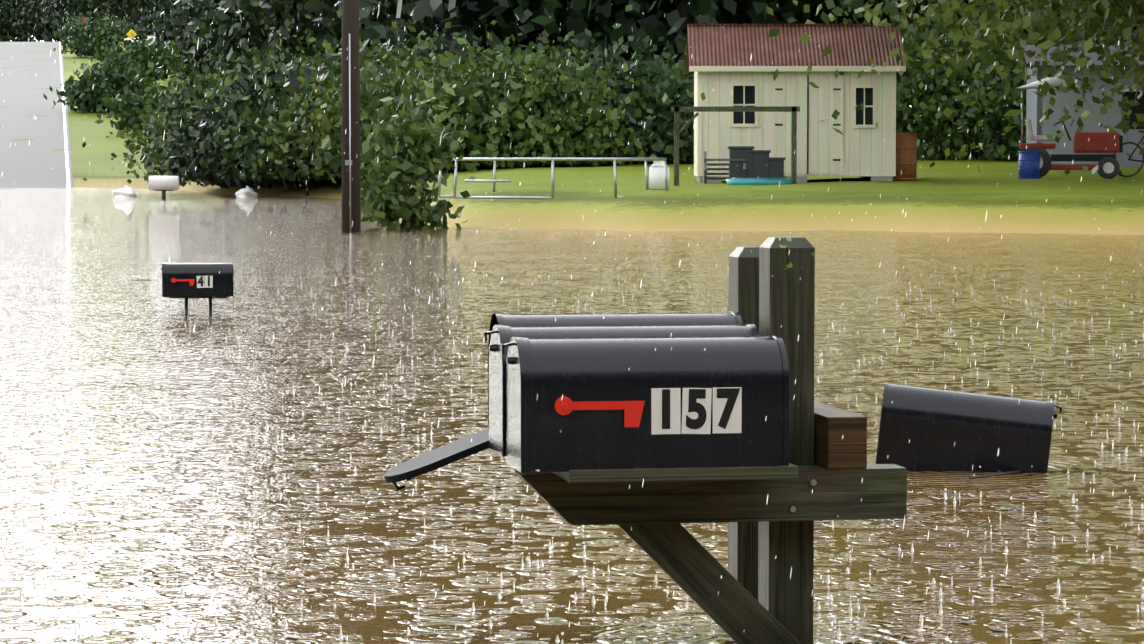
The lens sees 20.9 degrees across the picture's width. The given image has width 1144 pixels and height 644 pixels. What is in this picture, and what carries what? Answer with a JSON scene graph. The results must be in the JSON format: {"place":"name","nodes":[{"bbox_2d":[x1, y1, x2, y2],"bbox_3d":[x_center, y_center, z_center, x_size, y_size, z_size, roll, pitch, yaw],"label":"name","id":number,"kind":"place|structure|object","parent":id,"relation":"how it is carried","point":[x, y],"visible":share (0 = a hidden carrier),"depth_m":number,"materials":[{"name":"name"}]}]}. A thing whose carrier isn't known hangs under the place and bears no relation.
{"place":"outdoors","nodes":[
{"label":"outdoors","id":0,"kind":"place"},
{"bbox_2d":[0,42,73,187],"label":"road","id":1,"kind":"structure","parent":0,"point":[36,163],"depth_m":162.03,"materials":[{"name":"grey asphalt"}]},
{"bbox_2d":[59,42,69,187],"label":"road edge line","id":2,"kind":"object","parent":1,"relation":"on","point":[66,157],"visible":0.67,"depth_m":147.68,"materials":[{"name":"white paint"}]},
{"bbox_2d":[0,188,1143,643],"bbox_3d":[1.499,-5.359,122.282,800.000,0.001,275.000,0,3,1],"label":"flood water","id":3,"kind":"structure","parent":0,"point":[88,242],"depth_m":11.22,"materials":[{"name":"brown liquid"}]},
{"bbox_2d":[113,185,136,196],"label":"rubbish bag","id":4,"kind":"object","parent":3,"relation":"in","point":[126,192],"visible":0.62,"depth_m":84.57,"materials":[{"name":"white plastic"}]},
{"bbox_2d":[169,297,227,314],"bbox_3d":[-2.346,0.336,19.480,0.360,1.000,0.120,-1,3,-10],"label":"mailbox stand","id":5,"kind":"object","parent":3,"relation":"in","point":[186,305],"visible":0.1,"depth_m":19.44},
{"bbox_2d":[158,262,233,296],"bbox_3d":[-2.361,-0.266,19.444,0.462,0.215,0.166,-1,3,-10],"label":"mailbox","id":6,"kind":"object","parent":5,"relation":"on","point":[193,280],"visible":1,"depth_m":19.38,"materials":[{"name":"grey metal"}]},
{"bbox_2d":[235,186,257,196],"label":"rubbish bag","id":7,"kind":"object","parent":3,"relation":"in","point":[247,191],"visible":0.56,"depth_m":84.57,"materials":[{"name":"white plastic"}]},
{"bbox_2d":[0,269,1143,643],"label":"rain splashes","id":8,"kind":"object","parent":3,"relation":"on","point":[536,493],"visible":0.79,"depth_m":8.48,"materials":[{"name":"white liquid"}]},
{"bbox_2d":[2,6,1143,643],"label":"rain drops","id":9,"kind":"object","parent":3,"relation":"on","point":[592,292],"visible":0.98,"depth_m":5.07,"materials":[{"name":"liquid"}]},
{"bbox_2d":[513,237,906,643],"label":"mailbox stand","id":10,"kind":"object","parent":3,"relation":"in","point":[756,593],"visible":0.79,"depth_m":5.94,"materials":[{"name":"brown wood"}]},
{"bbox_2d":[384,311,742,490],"bbox_3d":[-0.020,0.155,6.143,0.709,0.348,0.182,-1,3,-10],"label":"mailbox","id":11,"kind":"object","parent":10,"relation":"attached to","point":[439,457],"visible":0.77,"depth_m":6.11,"materials":[{"name":"black metal"}]},
{"bbox_2d":[483,323,758,455],"bbox_3d":[0.091,0.125,5.966,0.526,0.244,0.182,-1,3,-10],"label":"mailbox","id":12,"kind":"object","parent":10,"relation":"on","point":[502,334],"visible":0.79,"depth_m":5.92,"materials":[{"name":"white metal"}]},
{"bbox_2d":[501,335,788,472],"bbox_3d":[0.129,0.147,5.774,0.526,0.244,0.189,-1,3,-10],"label":"mailbox","id":13,"kind":"object","parent":10,"relation":"on","point":[669,402],"visible":1,"depth_m":5.70,"materials":[{"name":"black metal"}]},
{"bbox_2d":[876,382,1061,472],"bbox_3d":[1.242,0.344,9.694,0.552,0.256,0.191,6,10,7],"label":"mailbox","id":14,"kind":"object","parent":3,"relation":"in","point":[934,426],"visible":0.94,"depth_m":9.62,"materials":[{"name":"black metal"}]},
{"bbox_2d":[0,42,1143,234],"bbox_3d":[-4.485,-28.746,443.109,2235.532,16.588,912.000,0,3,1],"label":"ground","id":15,"kind":"structure","parent":0,"point":[952,195],"depth_m":47.96,"materials":[{"name":"green plant"}]},
{"bbox_2d":[0,24,29,41],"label":"tree","id":16,"kind":"object","parent":15,"relation":"on","point":[4,40],"depth_m":435.98,"materials":[{"name":"green plant"}]},
{"bbox_2d":[0,0,65,41],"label":"tree","id":17,"kind":"object","parent":15,"relation":"on","point":[15,30],"visible":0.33,"depth_m":425.48,"materials":[{"name":"green plant"}]},
{"bbox_2d":[2,0,132,41],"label":"tree","id":18,"kind":"object","parent":15,"relation":"on","point":[32,13],"visible":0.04,"depth_m":411.85,"materials":[{"name":"green plant"}]},
{"bbox_2d":[20,0,151,41],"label":"tree","id":19,"kind":"object","parent":15,"relation":"on","point":[48,4],"visible":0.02,"depth_m":396.91,"materials":[{"name":"green plant"}]},
{"bbox_2d":[30,0,154,41],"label":"tree","id":20,"kind":"object","parent":15,"relation":"on","point":[70,7],"visible":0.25,"depth_m":357.09,"materials":[{"name":"green plant"}]},
{"bbox_2d":[53,11,136,56],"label":"verge bush","id":21,"kind":"object","parent":15,"relation":"on","point":[85,40],"visible":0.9,"depth_m":258.45,"materials":[{"name":"green plant"}]},
{"bbox_2d":[43,54,165,112],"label":"verge bush","id":22,"kind":"object","parent":15,"relation":"on","point":[83,94],"visible":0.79,"depth_m":168.68,"materials":[{"name":"green plant"}]},
{"bbox_2d":[82,17,154,44],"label":"road signs","id":23,"kind":"object","parent":15,"relation":"on","point":[129,35],"visible":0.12,"depth_m":249.47,"materials":[{"name":"metal"}]},
{"bbox_2d":[81,0,156,37],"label":"tree","id":24,"kind":"object","parent":15,"relation":"on","point":[132,13],"visible":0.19,"depth_m":329.04,"materials":[{"name":"green plant"}]},
{"bbox_2d":[73,33,191,81],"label":"verge bush","id":25,"kind":"object","parent":15,"relation":"on","point":[143,53],"visible":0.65,"depth_m":208.71,"materials":[{"name":"green plant"}]},
{"bbox_2d":[95,82,186,134],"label":"verge bush","id":26,"kind":"object","parent":15,"relation":"on","point":[125,113],"visible":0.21,"depth_m":148.80,"materials":[{"name":"green plant"}]},
{"bbox_2d":[104,0,181,48],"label":"tree","id":27,"kind":"object","parent":15,"relation":"on","point":[141,23],"visible":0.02,"depth_m":297.02,"materials":[{"name":"green plant"}]},
{"bbox_2d":[148,176,178,198],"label":"mailbox","id":28,"kind":"object","parent":15,"relation":"on","point":[163,184],"visible":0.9,"depth_m":79.84,"materials":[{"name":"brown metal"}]},
{"bbox_2d":[116,0,218,86],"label":"tree","id":29,"kind":"object","parent":15,"relation":"on","point":[179,7],"depth_m":276.81,"materials":[{"name":"green plant"}]},
{"bbox_2d":[96,43,270,181],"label":"shrub","id":30,"kind":"object","parent":15,"relation":"on","point":[165,109],"visible":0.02,"depth_m":94.87,"materials":[{"name":"green plant"}]},
{"bbox_2d":[166,0,216,43],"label":"tree","id":31,"kind":"object","parent":15,"relation":"on","point":[185,40],"depth_m":256.71,"materials":[{"name":"green plant"}]},
{"bbox_2d":[83,73,328,186],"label":"shrub","id":32,"kind":"object","parent":15,"relation":"on","point":[167,151],"visible":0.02,"depth_m":91.52,"materials":[{"name":"green plant"}]},
{"bbox_2d":[137,0,295,89],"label":"tree","id":33,"kind":"object","parent":15,"relation":"on","point":[220,27],"visible":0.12,"depth_m":225.52,"materials":[{"name":"green plant"}]},
{"bbox_2d":[124,39,312,162],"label":"shrub","id":34,"kind":"object","parent":15,"relation":"on","point":[213,76],"depth_m":117.00,"materials":[{"name":"green plant"}]},
{"bbox_2d":[123,12,362,170],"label":"shrub","id":35,"kind":"object","parent":15,"relation":"on","point":[235,69],"depth_m":103.07,"materials":[{"name":"green plant"}]},
{"bbox_2d":[82,32,437,189],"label":"shrub","id":36,"kind":"object","parent":15,"relation":"on","point":[213,117],"visible":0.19,"depth_m":86.78,"materials":[{"name":"green plant"}]},
{"bbox_2d":[159,0,438,72],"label":"tree","id":37,"kind":"object","parent":15,"relation":"on","point":[275,10],"visible":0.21,"depth_m":165.68,"materials":[{"name":"green plant"}]},
{"bbox_2d":[289,70,328,195],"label":"basketball hoop","id":38,"kind":"object","parent":15,"relation":"on","point":[294,83],"visible":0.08,"depth_m":84.25,"materials":[{"name":"grey metal"}]},
{"bbox_2d":[195,1,426,83],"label":"shrub","id":39,"kind":"object","parent":15,"relation":"on","point":[311,40],"depth_m":98.07,"materials":[{"name":"green plant"}]},
{"bbox_2d":[162,20,522,181],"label":"shrub","id":40,"kind":"object","parent":15,"relation":"on","point":[251,155],"visible":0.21,"depth_m":84.27,"materials":[{"name":"green plant"}]},
{"bbox_2d":[342,0,360,232],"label":"utility pole","id":41,"kind":"object","parent":15,"relation":"on","point":[351,194],"visible":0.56,"depth_m":42.16,"materials":[{"name":"brown wood"}]},
{"bbox_2d":[210,14,522,178],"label":"shrub","id":42,"kind":"object","parent":15,"relation":"on","point":[334,118],"visible":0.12,"depth_m":82.43,"materials":[{"name":"green plant"}]},
{"bbox_2d":[259,0,518,52],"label":"tree","id":43,"kind":"object","parent":15,"relation":"on","point":[317,5],"visible":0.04,"depth_m":129.62,"materials":[{"name":"green plant"}]},
{"bbox_2d":[370,11,422,46],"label":"tree","id":44,"kind":"object","parent":15,"relation":"on","point":[408,34],"depth_m":157.81,"materials":[{"name":"green plant"}]},
{"bbox_2d":[320,78,476,229],"bbox_3d":[-2.427,-2.249,44.363,2.288,2.541,2.470,-2,3,-27],"label":"shrub","id":45,"kind":"object","parent":15,"relation":"on","point":[389,198],"visible":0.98,"depth_m":44.03,"materials":[{"name":"green plant"}]},
{"bbox_2d":[263,14,638,172],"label":"shrub","id":46,"kind":"object","parent":15,"relation":"on","point":[367,125],"visible":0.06,"depth_m":80.31,"materials":[{"name":"green plant"}]},
{"bbox_2d":[285,26,672,168],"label":"shrub","id":47,"kind":"object","parent":15,"relation":"on","point":[537,89],"visible":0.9,"depth_m":77.98,"materials":[{"name":"green plant"}]},
{"bbox_2d":[372,24,587,72],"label":"shrub","id":48,"kind":"object","parent":15,"relation":"on","point":[475,43],"depth_m":93.91,"materials":[{"name":"green plant"}]},
{"bbox_2d":[362,0,660,50],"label":"tree","id":49,"kind":"object","parent":15,"relation":"on","point":[438,30],"depth_m":129.19,"materials":[{"name":"green plant"}]},
{"bbox_2d":[369,22,693,165],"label":"shrub","id":50,"kind":"object","parent":15,"relation":"on","point":[631,110],"visible":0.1,"depth_m":80.47,"materials":[{"name":"green plant"}]},
{"bbox_2d":[438,158,667,198],"bbox_3d":[-0.305,-2.320,49.860,3.715,0.647,3.715,0,3,1],"label":"metal railing","id":51,"kind":"object","parent":15,"relation":"on","point":[494,180],"visible":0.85,"depth_m":48.42,"materials":[{"name":"metal"}]},
{"bbox_2d":[385,2,721,62],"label":"tree","id":52,"kind":"object","parent":15,"relation":"on","point":[410,6],"depth_m":105.37,"materials":[{"name":"green plant"}]},
{"bbox_2d":[464,26,665,73],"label":"tree","id":53,"kind":"object","parent":15,"relation":"on","point":[598,34],"depth_m":92.17,"materials":[{"name":"green plant"}]},
{"bbox_2d":[249,0,907,74],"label":"tree","id":54,"kind":"object","parent":15,"relation":"on","point":[378,31],"visible":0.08,"depth_m":97.74,"materials":[{"name":"green plant"}]},
{"bbox_2d":[528,4,693,164],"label":"shrub","id":55,"kind":"object","parent":15,"relation":"on","point":[680,82],"visible":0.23,"depth_m":81.81,"materials":[{"name":"green plant"}]},
{"bbox_2d":[359,0,928,71],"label":"tree","id":56,"kind":"object","parent":15,"relation":"on","point":[549,17],"visible":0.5,"depth_m":93.20,"materials":[{"name":"green plant"}]},
{"bbox_2d":[601,45,693,162],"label":"shrub","id":57,"kind":"object","parent":15,"relation":"on","point":[691,87],"depth_m":83.28,"materials":[{"name":"green plant"}]},
{"bbox_2d":[649,161,669,189],"bbox_3d":[1.433,-2.411,50.833,0.335,0.510,0.340,0,3,1],"label":"gas bottle","id":58,"kind":"object","parent":15,"relation":"on","point":[656,176],"visible":0.73,"depth_m":50.70,"materials":[{"name":"white paint"}]},
{"bbox_2d":[671,106,799,185],"bbox_3d":[2.887,-3.033,54.788,2.273,1.550,0.090,0,3,1],"label":"swing set frame","id":59,"kind":"object","parent":15,"relation":"on","point":[793,110],"visible":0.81,"depth_m":54.72,"materials":[{"name":"brown wood"}]},
{"bbox_2d":[686,24,905,182],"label":"shed","id":60,"kind":"structure","parent":15,"relation":"on","point":[722,54],"depth_m":57.25,"materials":[{"name":"beige wood"}]},
{"bbox_2d":[703,133,916,184],"bbox_3d":[4.643,-2.911,56.078,4.623,1.057,2.576,-1,3,-22],"label":"yard clutter","id":61,"kind":"object","parent":15,"relation":"on","point":[747,165],"visible":0.92,"depth_m":56.00,"materials":[{"name":"grey plastic"}]},
{"bbox_2d":[560,0,1061,70],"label":"tree","id":62,"kind":"object","parent":15,"relation":"on","point":[605,9],"visible":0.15,"depth_m":93.23,"materials":[{"name":"green plant"}]},
{"bbox_2d":[700,0,1143,180],"bbox_3d":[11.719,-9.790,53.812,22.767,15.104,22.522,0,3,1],"label":"tree","id":63,"kind":"object","parent":15,"relation":"on","point":[1093,13],"visible":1,"depth_m":54.79,"materials":[{"name":"green plant"}]},
{"bbox_2d":[787,0,1084,159],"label":"shrub","id":64,"kind":"object","parent":15,"relation":"on","point":[915,116],"visible":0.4,"depth_m":87.33,"materials":[{"name":"green plant"}]},
{"bbox_2d":[749,0,1133,144],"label":"tree","id":65,"kind":"object","parent":15,"relation":"on","point":[967,2],"depth_m":108.11,"materials":[{"name":"green plant"}]},
{"bbox_2d":[1018,151,1040,178],"bbox_3d":[8.665,-2.974,58.720,0.414,0.525,0.420,0,3,1],"label":"blue drum","id":66,"kind":"object","parent":15,"relation":"on","point":[1029,164],"visible":0.9,"depth_m":58.55,"materials":[{"name":"blue plastic"}]},
{"bbox_2d":[918,15,1143,160],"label":"shrub","id":67,"kind":"object","parent":15,"relation":"on","point":[1000,109],"visible":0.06,"depth_m":86.04,"materials":[{"name":"green plant"}]},
{"bbox_2d":[923,0,1141,53],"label":"tree","id":68,"kind":"object","parent":15,"relation":"on","point":[1058,15],"depth_m":104.25,"materials":[{"name":"green plant"}]},
{"bbox_2d":[960,5,1143,43],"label":"tree","id":69,"kind":"object","parent":15,"relation":"on","point":[1070,22],"depth_m":99.37,"materials":[{"name":"green plant"}]},
{"bbox_2d":[1017,77,1122,178],"bbox_3d":[9.574,-3.733,59.677,2.032,1.949,1.389,0,3,9],"label":"lawn tractor","id":70,"kind":"object","parent":15,"relation":"on","point":[1101,142],"visible":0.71,"depth_m":59.31,"materials":[{"name":"red metal"}]},
{"bbox_2d":[1020,44,1143,166],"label":"grey outbuilding","id":71,"kind":"structure","parent":15,"relation":"on","point":[1112,117],"depth_m":73.52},
{"bbox_2d":[1114,130,1143,176],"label":"bicycle","id":72,"kind":"object","parent":15,"relation":"on","point":[1131,155],"visible":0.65,"depth_m":59.97,"materials":[{"name":"grey"}]}
]}

